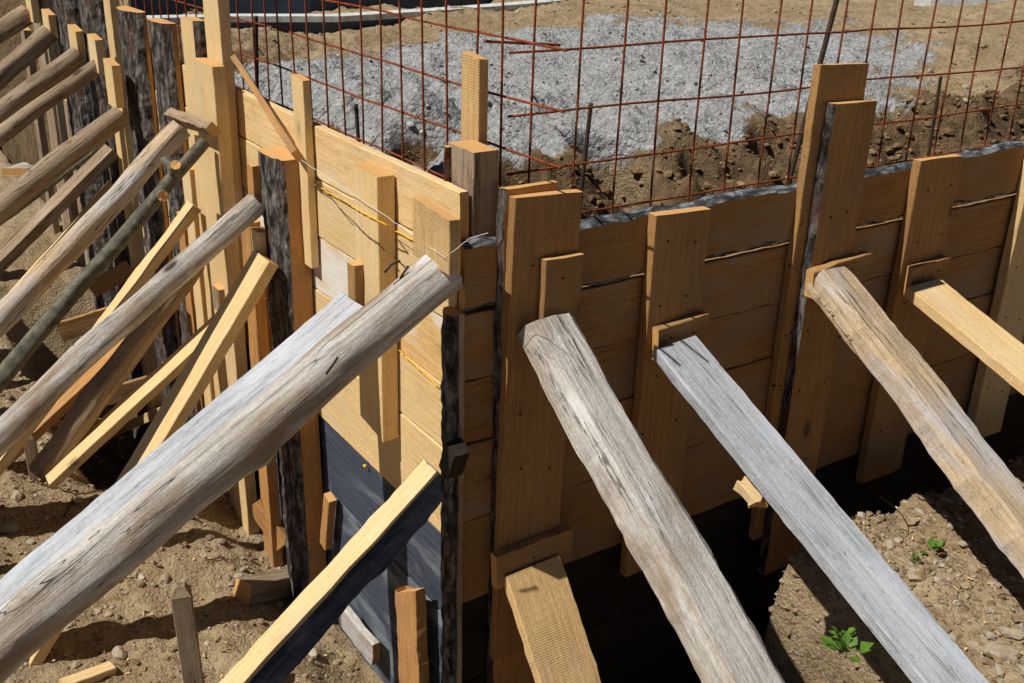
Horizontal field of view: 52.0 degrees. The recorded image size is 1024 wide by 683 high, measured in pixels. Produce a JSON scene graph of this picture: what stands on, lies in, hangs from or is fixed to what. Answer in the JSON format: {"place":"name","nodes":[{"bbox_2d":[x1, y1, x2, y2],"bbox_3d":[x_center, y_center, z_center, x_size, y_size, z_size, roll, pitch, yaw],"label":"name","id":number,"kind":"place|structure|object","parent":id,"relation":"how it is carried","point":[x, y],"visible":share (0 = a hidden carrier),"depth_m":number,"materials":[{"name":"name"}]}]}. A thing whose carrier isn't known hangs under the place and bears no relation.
{"place":"outdoors","nodes":[
{"label":"outdoors","id":0,"kind":"place"},
{"bbox_2d":[0,0,1023,682],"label":"ground","id":1,"kind":"structure","parent":0,"point":[816,660],"depth_m":5.42,"materials":[{"name":"soil"}]},
{"bbox_2d":[0,523,19,532],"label":"stone","id":2,"kind":"object","parent":1,"relation":"on","point":[8,527],"visible":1,"depth_m":4.24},
{"bbox_2d":[0,5,32,43],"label":"brace log","id":3,"kind":"object","parent":1,"relation":"on","point":[15,21],"visible":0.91,"depth_m":6.15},
{"bbox_2d":[1,162,31,175],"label":"slab","id":4,"kind":"structure","parent":1,"relation":"on","point":[20,169],"depth_m":8.30,"materials":[{"name":"brown wood"}]},
{"bbox_2d":[11,490,22,502],"bbox_3d":[-2.097,0.656,4.447,0.043,0.037,0.084,-1,23,-7],"label":"stone","id":5,"kind":"object","parent":1,"relation":"on","point":[16,496],"visible":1,"depth_m":4.43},
{"bbox_2d":[0,25,56,90],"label":"brace log","id":6,"kind":"object","parent":1,"relation":"on","point":[32,48],"visible":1,"depth_m":5.75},
{"bbox_2d":[24,433,39,481],"bbox_3d":[-2.084,0.538,4.574,0.048,0.334,0.044,-5,24,-16],"label":"stake","id":7,"kind":"object","parent":1,"relation":"on","point":[31,449],"visible":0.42,"depth_m":4.53,"materials":[{"name":"brown wood"}]},
{"bbox_2d":[21,27,59,233],"bbox_3d":[-3.267,-1.026,7.428,0.048,2.309,0.126,-13,27,-31],"label":"slat","id":8,"kind":"object","parent":1,"relation":"on","point":[39,122],"visible":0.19,"depth_m":7.22,"materials":[{"name":"brown wood"}]},
{"bbox_2d":[0,47,85,123],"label":"brace log","id":9,"kind":"object","parent":1,"relation":"on","point":[61,68],"visible":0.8,"depth_m":5.22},
{"bbox_2d":[0,59,100,146],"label":"brace log","id":10,"kind":"object","parent":1,"relation":"on","point":[17,122],"visible":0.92,"depth_m":4.97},
{"bbox_2d":[0,141,106,225],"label":"brace log","id":11,"kind":"object","parent":1,"relation":"on","point":[69,171],"visible":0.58,"depth_m":5.36,"materials":[{"name":"brown wood"}]},
{"bbox_2d":[0,144,118,274],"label":"brace plank","id":12,"kind":"object","parent":1,"relation":"on","point":[59,202],"visible":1,"depth_m":5.27,"materials":[{"name":"brown wood"}]},
{"bbox_2d":[33,0,85,266],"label":"upright board","id":13,"kind":"object","parent":1,"relation":"on","point":[57,127],"visible":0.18,"depth_m":6.47,"materials":[{"name":"brown wood"}]},
{"bbox_2d":[25,0,40,22],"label":"cleat block","id":14,"kind":"structure","parent":13,"relation":"attached to","point":[32,6],"depth_m":6.12,"materials":[{"name":"brown wood"}]},
{"bbox_2d":[7,181,113,293],"bbox_3d":[-2.484,-0.348,5.428,1.247,0.043,0.053,-51,40,-7],"label":"brace plank","id":15,"kind":"object","parent":1,"relation":"on","point":[107,186],"visible":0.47,"depth_m":5.45,"materials":[{"name":"brown wood"}]},
{"bbox_2d":[0,106,128,224],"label":"brace log","id":16,"kind":"object","parent":1,"relation":"on","point":[33,181],"visible":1,"depth_m":4.77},
{"bbox_2d":[63,99,88,264],"bbox_3d":[-2.662,-0.513,6.637,0.047,2.009,0.143,-13,27,-31],"label":"slat","id":17,"kind":"object","parent":1,"relation":"on","point":[69,130],"visible":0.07,"depth_m":6.33,"materials":[{"name":"brown wood"}]},
{"bbox_2d":[59,661,115,682],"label":"offcut","id":18,"kind":"object","parent":1,"relation":"on","point":[99,672],"visible":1,"depth_m":3.54,"materials":[{"name":"brown wood"}]},
{"bbox_2d":[53,0,126,403],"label":"bark post","id":19,"kind":"object","parent":1,"relation":"on","point":[79,105],"visible":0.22,"depth_m":5.88,"materials":[{"name":"brown wood"}]},
{"bbox_2d":[41,9,58,37],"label":"cleat block","id":20,"kind":"structure","parent":19,"relation":"attached to","point":[49,20],"depth_m":5.79,"materials":[{"name":"brown wood"}]},
{"bbox_2d":[6,305,180,468],"bbox_3d":[-2.201,0.488,4.616,1.938,0.043,0.094,-45,39,-11],"label":"brace plank","id":21,"kind":"object","parent":1,"relation":"on","point":[62,406],"visible":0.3,"depth_m":4.64,"materials":[{"name":"orange wood"}]},
{"bbox_2d":[0,120,189,337],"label":"brace log","id":22,"kind":"object","parent":1,"relation":"on","point":[21,298],"visible":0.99,"depth_m":4.04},
{"bbox_2d":[0,200,201,475],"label":"brace plank","id":23,"kind":"object","parent":1,"relation":"on","point":[155,257],"visible":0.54,"depth_m":4.28,"materials":[{"name":"brown wood"}]},
{"bbox_2d":[0,137,209,393],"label":"brace log","id":24,"kind":"object","parent":1,"relation":"on","point":[20,354],"visible":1,"depth_m":3.84,"materials":[{"name":"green wood"}]},
{"bbox_2d":[78,0,149,447],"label":"bark post","id":25,"kind":"object","parent":1,"relation":"on","point":[92,14],"visible":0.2,"depth_m":5.39,"materials":[{"name":"brown wood"}]},
{"bbox_2d":[67,24,86,57],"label":"cleat block","id":26,"kind":"structure","parent":25,"relation":"attached to","point":[76,37],"depth_m":5.31,"materials":[{"name":"brown wood"}]},
{"bbox_2d":[29,267,204,482],"bbox_3d":[-1.613,0.115,4.300,0.783,0.860,0.124,-13,27,-31],"label":"brace log","id":27,"kind":"object","parent":1,"relation":"on","point":[98,392],"visible":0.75,"depth_m":4.25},
{"bbox_2d":[111,645,126,659],"bbox_3d":[-1.385,1.095,3.696,0.048,0.045,0.080,-13,27,-31],"label":"stone","id":28,"kind":"object","parent":1,"relation":"on","point":[118,651],"visible":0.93,"depth_m":3.68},
{"bbox_2d":[103,0,160,407],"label":"upright board","id":29,"kind":"object","parent":1,"relation":"on","point":[111,19],"visible":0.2,"depth_m":5.22,"materials":[{"name":"brown wood"}]},
{"bbox_2d":[87,33,105,73],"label":"cleat block","id":30,"kind":"structure","parent":29,"relation":"attached to","point":[96,48],"depth_m":5.00,"materials":[{"name":"brown wood"}]},
{"bbox_2d":[0,194,264,457],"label":"brace log","id":31,"kind":"object","parent":1,"relation":"on","point":[53,384],"visible":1,"depth_m":3.46,"materials":[{"name":"wood"}]},
{"bbox_2d":[112,106,155,423],"bbox_3d":[-2.010,-0.183,5.700,0.047,2.158,0.108,-13,27,-31],"label":"slat","id":32,"kind":"object","parent":1,"relation":"on","point":[128,213],"visible":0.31,"depth_m":5.51,"materials":[{"name":"brown wood"}]},
{"bbox_2d":[89,260,132,297],"bbox_3d":[-2.124,-0.332,5.560,0.245,0.093,0.032,-28,22,7],"label":"cross batten","id":33,"kind":"object","parent":32,"relation":"attached to","point":[113,277],"visible":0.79,"depth_m":5.55,"materials":[{"name":"brown wood"}]},
{"bbox_2d":[111,407,159,437],"bbox_3d":[-2.081,0.441,5.884,1.062,0.052,0.134,-20,6,39],"label":"loose plank","id":34,"kind":"object","parent":1,"relation":"on","point":[142,419],"visible":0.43,"depth_m":5.78,"materials":[{"name":"brown wood"}]},
{"bbox_2d":[116,6,188,423],"bbox_3d":[-1.802,-0.300,5.336,0.079,2.666,0.337,-13,27,-31],"label":"bark post","id":35,"kind":"object","parent":1,"relation":"on","point":[137,65],"visible":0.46,"depth_m":4.92,"materials":[{"name":"grey wood"}]},
{"bbox_2d":[103,58,124,107],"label":"cleat block","id":36,"kind":"structure","parent":35,"relation":"attached to","point":[113,79],"depth_m":4.84,"materials":[{"name":"brown wood"}]},
{"bbox_2d":[105,375,146,406],"bbox_3d":[-2.117,0.278,5.654,0.336,0.103,0.034,-17,26,-9],"label":"cross batten","id":37,"kind":"object","parent":35,"relation":"attached to","point":[125,389],"visible":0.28,"depth_m":5.64,"materials":[{"name":"brown wood"}]},
{"bbox_2d":[28,250,277,665],"bbox_3d":[-1.296,0.459,3.634,0.044,1.743,0.154,30,1,-40],"label":"brace plank","id":38,"kind":"object","parent":1,"relation":"on","point":[217,340],"visible":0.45,"depth_m":3.59,"materials":[{"name":"brown wood"}]},
{"bbox_2d":[0,401,326,680],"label":"wood chips","id":39,"kind":"object","parent":1,"relation":"on","point":[143,611],"visible":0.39,"depth_m":3.91,"materials":[{"name":"brown wood"}]},
{"bbox_2d":[148,18,197,419],"bbox_3d":[-1.535,-0.137,4.971,0.071,2.660,0.261,-13,27,-31],"label":"bark post","id":40,"kind":"object","parent":1,"relation":"on","point":[166,62],"visible":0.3,"depth_m":4.50,"materials":[{"name":"grey wood"}]},
{"bbox_2d":[0,348,353,682],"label":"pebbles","id":41,"kind":"object","parent":1,"relation":"on","point":[156,565],"visible":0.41,"depth_m":4.06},
{"bbox_2d":[0,292,362,603],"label":"brace plank","id":42,"kind":"object","parent":1,"relation":"on","point":[266,372],"visible":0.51,"depth_m":3.02,"materials":[{"name":"wood"}]},
{"bbox_2d":[171,582,203,682],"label":"stake","id":43,"kind":"object","parent":1,"relation":"on","point":[182,606],"visible":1,"depth_m":3.35,"materials":[{"name":"brown wood"}]},
{"bbox_2d":[176,211,204,412],"bbox_3d":[-1.469,0.290,4.998,0.047,1.855,0.112,-13,27,-31],"label":"slat","id":44,"kind":"object","parent":1,"relation":"on","point":[189,297],"visible":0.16,"depth_m":4.79,"materials":[{"name":"orange wood"}]},
{"bbox_2d":[182,165,214,406],"bbox_3d":[-1.384,0.225,4.836,0.047,2.107,0.130,-13,27,-31],"label":"slat","id":45,"kind":"object","parent":1,"relation":"on","point":[190,195],"visible":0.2,"depth_m":4.59,"materials":[{"name":"brown wood"}]},
{"bbox_2d":[180,16,220,397],"bbox_3d":[-1.268,-0.003,4.601,0.058,2.714,0.197,-13,27,-31],"label":"upright board","id":46,"kind":"object","parent":1,"relation":"on","point":[193,37],"visible":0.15,"depth_m":4.21,"materials":[{"name":"brown wood"}]},
{"bbox_2d":[0,255,462,682],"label":"brace log","id":47,"kind":"object","parent":1,"relation":"on","point":[87,570],"visible":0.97,"depth_m":2.51,"materials":[{"name":"wood"}]},
{"bbox_2d":[241,219,282,566],"bbox_3d":[-1.010,0.478,4.322,0.047,2.059,0.113,-13,27,-31],"label":"slat","id":48,"kind":"object","parent":1,"relation":"on","point":[259,352],"visible":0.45,"depth_m":4.28,"materials":[{"name":"orange wood"}]},
{"bbox_2d":[233,568,290,605],"bbox_3d":[-0.964,0.976,4.194,0.087,0.087,0.340,14,3,28],"label":"timber block","id":49,"kind":"object","parent":1,"relation":"on","point":[260,588],"depth_m":4.11,"materials":[{"name":"brown wood"}]},
{"bbox_2d":[247,146,325,602],"bbox_3d":[-0.826,0.292,3.926,0.123,2.015,0.237,-13,27,-31],"label":"bark post","id":50,"kind":"object","parent":1,"relation":"on","point":[273,179],"visible":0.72,"depth_m":3.69,"materials":[{"name":"grey wood"}]},
{"bbox_2d":[251,227,266,256],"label":"cleat block","id":51,"kind":"structure","parent":50,"relation":"attached to","point":[258,237],"depth_m":3.66,"materials":[{"name":"brown wood"}]},
{"bbox_2d":[150,47,468,682],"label":"formwork wall","id":52,"kind":"structure","parent":1,"relation":"on","point":[366,471],"depth_m":3.42,"materials":[{"name":"brown wood"}]},
{"bbox_2d":[57,306,107,341],"bbox_3d":[-2.503,-0.103,6.168,0.312,0.125,0.033,-18,26,-7],"label":"cross batten","id":53,"kind":"object","parent":52,"relation":"attached to","point":[75,327],"visible":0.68,"depth_m":6.15,"materials":[{"name":"brown wood"}]},
{"bbox_2d":[203,0,242,269],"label":"upright board","id":54,"kind":"object","parent":52,"relation":"attached to","point":[217,21],"visible":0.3,"depth_m":3.91,"materials":[{"name":"brown wood"}]},
{"bbox_2d":[192,58,259,534],"bbox_3d":[-1.165,-0.085,4.320,0.053,2.089,0.260,-13,27,-31],"label":"upright board","id":55,"kind":"object","parent":54,"relation":"attached to","point":[211,94],"visible":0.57,"depth_m":4.08,"materials":[{"name":"brown wood"}]},
{"bbox_2d":[45,315,213,488],"bbox_3d":[-1.532,0.232,4.303,0.943,0.037,0.118,-45,39,-11],"label":"brace plank","id":56,"kind":"object","parent":55,"relation":"attached to","point":[113,421],"visible":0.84,"depth_m":4.26,"materials":[{"name":"brown wood"}]},
{"bbox_2d":[164,107,221,136],"bbox_3d":[-1.226,-0.842,4.021,0.068,0.085,0.492,-13,27,-32],"label":"cross cleat","id":57,"kind":"object","parent":55,"relation":"attached to","point":[195,123],"visible":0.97,"depth_m":3.96,"materials":[{"name":"brown wood"}]},
{"bbox_2d":[212,284,224,309],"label":"cleat block","id":58,"kind":"structure","parent":55,"relation":"attached to","point":[218,294],"depth_m":4.22,"materials":[{"name":"brown wood"}]},
{"bbox_2d":[230,54,302,161],"bbox_3d":[-0.843,-0.806,3.576,0.024,0.048,0.693,-36,50,-1],"label":"leaning batten","id":59,"kind":"object","parent":52,"relation":"on","point":[274,120],"visible":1,"depth_m":3.52,"materials":[{"name":"brown wood"}]},
{"bbox_2d":[248,498,285,550],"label":"edge board","id":60,"kind":"object","parent":52,"relation":"attached to","point":[257,510],"visible":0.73,"depth_m":4.43,"materials":[{"name":"orange wood"}]},
{"bbox_2d":[291,73,318,268],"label":"upright board","id":61,"kind":"object","parent":52,"relation":"attached to","point":[301,95],"visible":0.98,"depth_m":3.44,"materials":[{"name":"brown wood"}]},
{"bbox_2d":[320,491,335,550],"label":"upright board","id":62,"kind":"object","parent":52,"relation":"attached to","point":[327,520],"visible":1,"depth_m":3.89,"materials":[{"name":"orange wood"}]},
{"bbox_2d":[341,605,379,664],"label":"edge board","id":63,"kind":"object","parent":52,"relation":"attached to","point":[366,642],"visible":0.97,"depth_m":3.78,"materials":[{"name":"grey wood"}]},
{"bbox_2d":[314,184,412,240],"bbox_3d":[-0.472,-0.402,3.158,0.063,0.046,0.897,-13,27,-31],"label":"twine","id":64,"kind":"object","parent":52,"relation":"attached to","point":[364,213],"visible":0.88,"depth_m":3.04,"materials":[{"name":"yellow"}]},
{"bbox_2d":[347,161,398,441],"bbox_3d":[-0.422,-0.107,3.164,0.088,0.847,0.162,-13,27,-31],"label":"upright board","id":65,"kind":"object","parent":52,"relation":"attached to","point":[369,279],"visible":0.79,"depth_m":3.10,"materials":[{"name":"brown wood"}]},
{"bbox_2d":[300,159,487,257],"bbox_3d":[-0.632,-0.630,3.384,0.116,0.165,2.227,-10,26,-26],"label":"twine","id":66,"kind":"object","parent":52,"relation":"attached to","point":[394,222],"visible":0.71,"depth_m":2.85,"materials":[{"name":"white"}]},
{"bbox_2d":[395,585,428,682],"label":"foot board","id":67,"kind":"object","parent":52,"relation":"attached to","point":[411,613],"visible":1,"depth_m":3.35,"materials":[{"name":"orange wood"}]},
{"bbox_2d":[413,196,460,274],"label":"corner cleat board","id":68,"kind":"object","parent":52,"relation":"attached to","point":[436,227],"visible":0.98,"depth_m":2.65,"materials":[{"name":"brown wood"}]},
{"bbox_2d":[128,0,491,14],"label":"foil wall","id":69,"kind":"structure","parent":1,"relation":"on","point":[297,7],"depth_m":9.74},
{"bbox_2d":[219,460,443,682],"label":"brace plank","id":70,"kind":"object","parent":1,"relation":"on","point":[287,641],"visible":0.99,"depth_m":2.93,"materials":[{"name":"brown wood"}]},
{"bbox_2d":[176,10,512,33],"bbox_3d":[0.964,-3.612,12.539,0.987,0.940,11.091,21,29,38],"label":"foundation face","id":71,"kind":"object","parent":1,"relation":"on","point":[315,27],"visible":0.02,"depth_m":9.23},
{"bbox_2d":[146,0,567,23],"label":"concrete kerb","id":72,"kind":"structure","parent":71,"relation":"on","point":[370,15],"depth_m":9.38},
{"bbox_2d":[122,0,567,199],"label":"rebar mesh","id":73,"kind":"object","parent":1,"relation":"on","point":[446,80],"visible":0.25,"depth_m":3.35,"materials":[{"name":"metal"}]},
{"bbox_2d":[254,15,258,88],"bbox_3d":[-1.076,-1.169,4.422,0.018,0.398,0.078,-13,27,-31],"label":"steel rod","id":74,"kind":"object","parent":73,"relation":"attached to","point":[256,42],"visible":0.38,"depth_m":4.38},
{"bbox_2d":[354,104,359,141],"bbox_3d":[-0.547,-0.740,3.722,0.013,0.202,0.029,-13,27,-31],"label":"steel rod","id":75,"kind":"object","parent":73,"relation":"attached to","point":[357,120],"visible":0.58,"depth_m":3.70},
{"bbox_2d":[484,40,560,45],"bbox_3d":[0.030,-0.826,2.904,0.254,0.029,0.008,-13,27,-31],"label":"steel rod","id":76,"kind":"object","parent":73,"relation":"attached to","point":[514,42],"visible":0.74,"depth_m":2.88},
{"bbox_2d":[440,306,464,682],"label":"corner stake","id":77,"kind":"object","parent":1,"relation":"on","point":[452,388],"visible":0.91,"depth_m":2.98,"materials":[{"name":"grey wood"}]},
{"bbox_2d":[439,438,469,478],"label":"cleat block","id":78,"kind":"structure","parent":77,"relation":"attached to","point":[454,457],"depth_m":2.84,"materials":[{"name":"brown wood"}]},
{"bbox_2d":[443,140,498,308],"bbox_3d":[-0.137,0.448,3.133,0.100,2.077,0.140,-13,27,-31],"label":"corner post","id":79,"kind":"object","parent":1,"relation":"on","point":[471,167],"visible":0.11,"depth_m":2.73,"materials":[{"name":"brown wood"}]},
{"bbox_2d":[461,51,487,144],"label":"upright board","id":80,"kind":"object","parent":79,"relation":"attached to","point":[474,111],"visible":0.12,"depth_m":2.78,"materials":[{"name":"brown wood"}]},
{"bbox_2d":[0,0,1023,682],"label":"pebbles","id":81,"kind":"object","parent":1,"relation":"on","point":[946,502],"visible":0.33,"depth_m":3.60,"materials":[{"name":"stone"}]},
{"bbox_2d":[504,555,600,682],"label":"brace plank","id":82,"kind":"object","parent":1,"relation":"on","point":[546,613],"visible":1,"depth_m":3.08,"materials":[{"name":"brown wood"}]},
{"bbox_2d":[404,69,1023,218],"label":"soil clods","id":83,"kind":"object","parent":1,"relation":"on","point":[775,173],"visible":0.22,"depth_m":5.35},
{"bbox_2d":[459,141,1023,682],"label":"formwork wall","id":84,"kind":"structure","parent":1,"relation":"on","point":[631,631],"depth_m":3.54,"materials":[{"name":"brown wood"}]},
{"bbox_2d":[486,180,557,682],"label":"upright board","id":85,"kind":"object","parent":84,"relation":"attached to","point":[514,668],"visible":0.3,"depth_m":2.90,"materials":[{"name":"orange wood"}]},
{"bbox_2d":[490,189,583,660],"bbox_3d":[0.063,0.296,2.998,0.279,1.469,0.065,-13,27,-31],"label":"upright board","id":86,"kind":"object","parent":84,"relation":"attached to","point":[544,266],"visible":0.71,"depth_m":2.94,"materials":[{"name":"brown wood"}]},
{"bbox_2d":[517,313,784,682],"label":"brace log","id":87,"kind":"object","parent":86,"relation":"attached to","point":[713,625],"visible":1,"depth_m":2.56,"materials":[{"name":"wood"}]},
{"bbox_2d":[620,206,710,576],"bbox_3d":[0.487,0.189,3.284,0.233,1.234,0.069,-13,27,-31],"label":"upright board","id":88,"kind":"object","parent":84,"relation":"attached to","point":[671,312],"visible":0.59,"depth_m":3.16,"materials":[{"name":"brown wood"}]},
{"bbox_2d":[652,335,988,682],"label":"brace plank","id":89,"kind":"object","parent":88,"relation":"attached to","point":[914,638],"visible":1,"depth_m":2.77,"materials":[{"name":"wood"}]},
{"bbox_2d":[748,63,868,539],"bbox_3d":[0.989,-0.082,3.554,0.244,1.687,0.034,-13,27,-31],"label":"upright board","id":90,"kind":"object","parent":84,"relation":"attached to","point":[836,82],"visible":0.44,"depth_m":3.35,"materials":[{"name":"brown wood"}]},
{"bbox_2d":[757,100,876,574],"bbox_3d":[1.063,0.046,3.599,0.280,1.722,0.070,-13,27,-31],"label":"upright board","id":91,"kind":"object","parent":90,"relation":"attached to","point":[846,137],"visible":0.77,"depth_m":3.48,"materials":[{"name":"brown wood"}]},
{"bbox_2d":[855,154,962,483],"bbox_3d":[1.473,-0.054,3.883,0.248,1.267,0.069,-13,27,-31],"label":"upright board","id":92,"kind":"object","parent":84,"relation":"attached to","point":[920,258],"visible":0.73,"depth_m":3.78,"materials":[{"name":"brown wood"}]},
{"bbox_2d":[903,279,1023,395],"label":"brace plank","id":93,"kind":"object","parent":92,"relation":"attached to","point":[981,335],"visible":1,"depth_m":3.58,"materials":[{"name":"brown wood"}]},
{"bbox_2d":[967,160,1023,437],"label":"upright board","id":94,"kind":"object","parent":84,"relation":"attached to","point":[988,401],"visible":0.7,"depth_m":4.23,"materials":[{"name":"brown wood"}]},
{"bbox_2d":[506,0,1023,256],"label":"rebar mesh","id":95,"kind":"object","parent":1,"relation":"on","point":[658,100],"visible":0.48,"depth_m":3.36,"materials":[{"name":"metal"}]},
{"bbox_2d":[579,103,592,207],"bbox_3d":[0.216,-0.513,3.174,0.042,0.412,0.013,-13,27,-31],"label":"steel rod","id":96,"kind":"object","parent":95,"relation":"attached to","point":[586,144],"visible":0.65,"depth_m":3.14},
{"bbox_2d":[788,0,838,184],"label":"steel rod","id":97,"kind":"object","parent":95,"relation":"attached to","point":[820,61],"visible":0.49,"depth_m":3.58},
{"bbox_2d":[927,76,942,155],"bbox_3d":[1.622,-0.824,4.045,0.027,0.393,0.013,-13,27,-31],"label":"steel rod","id":98,"kind":"object","parent":95,"relation":"attached to","point":[934,114],"visible":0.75,"depth_m":4.02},
{"bbox_2d":[829,626,855,640],"bbox_3d":[0.858,0.762,2.739,0.065,0.045,0.064,-13,27,-31],"label":"weed","id":99,"kind":"object","parent":1,"relation":"on","point":[850,630],"visible":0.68,"depth_m":2.74,"materials":[{"name":"green plant"}]},
{"bbox_2d":[819,631,873,662],"bbox_3d":[0.851,0.760,2.663,0.126,0.072,0.102,22,30,40],"label":"weed","id":100,"kind":"object","parent":1,"relation":"on","point":[830,643],"visible":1,"depth_m":2.66,"materials":[{"name":"green plant"}]},
{"bbox_2d":[805,266,1023,577],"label":"brace log","id":101,"kind":"object","parent":1,"relation":"on","point":[988,487],"visible":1,"depth_m":3.17,"materials":[{"name":"wood"}]},
{"bbox_2d":[817,477,1023,653],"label":"wood chips","id":102,"kind":"object","parent":1,"relation":"on","point":[965,648],"visible":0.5,"depth_m":3.33,"materials":[{"name":"brown wood"}]},
{"bbox_2d":[920,537,942,553],"bbox_3d":[1.387,0.675,3.441,0.119,0.065,0.060,-19,31,-41],"label":"weed","id":103,"kind":"object","parent":1,"relation":"on","point":[934,544],"visible":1,"depth_m":3.45,"materials":[{"name":"green plant"}]},
{"bbox_2d":[913,0,1005,6],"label":"concrete kerb","id":104,"kind":"structure","parent":1,"relation":"on","point":[957,3],"depth_m":12.41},
{"bbox_2d":[964,640,981,650],"bbox_3d":[1.349,0.887,3.052,0.050,0.031,0.065,-13,27,-31],"label":"stone","id":105,"kind":"object","parent":1,"relation":"on","point":[971,644],"visible":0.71,"depth_m":3.04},
{"bbox_2d":[979,642,1019,659],"bbox_3d":[1.378,0.877,2.965,0.083,0.037,0.086,-13,27,-31],"label":"stone","id":106,"kind":"object","parent":1,"relation":"on","point":[991,649],"visible":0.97,"depth_m":2.95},
{"bbox_2d":[996,626,1023,639],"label":"stone","id":107,"kind":"object","parent":1,"relation":"on","point":[1011,633],"visible":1,"depth_m":3.06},
{"bbox_2d":[234,18,973,163],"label":"gravel","id":108,"kind":"structure","parent":0,"point":[409,123],"depth_m":6.85,"materials":[{"name":"gravel"}]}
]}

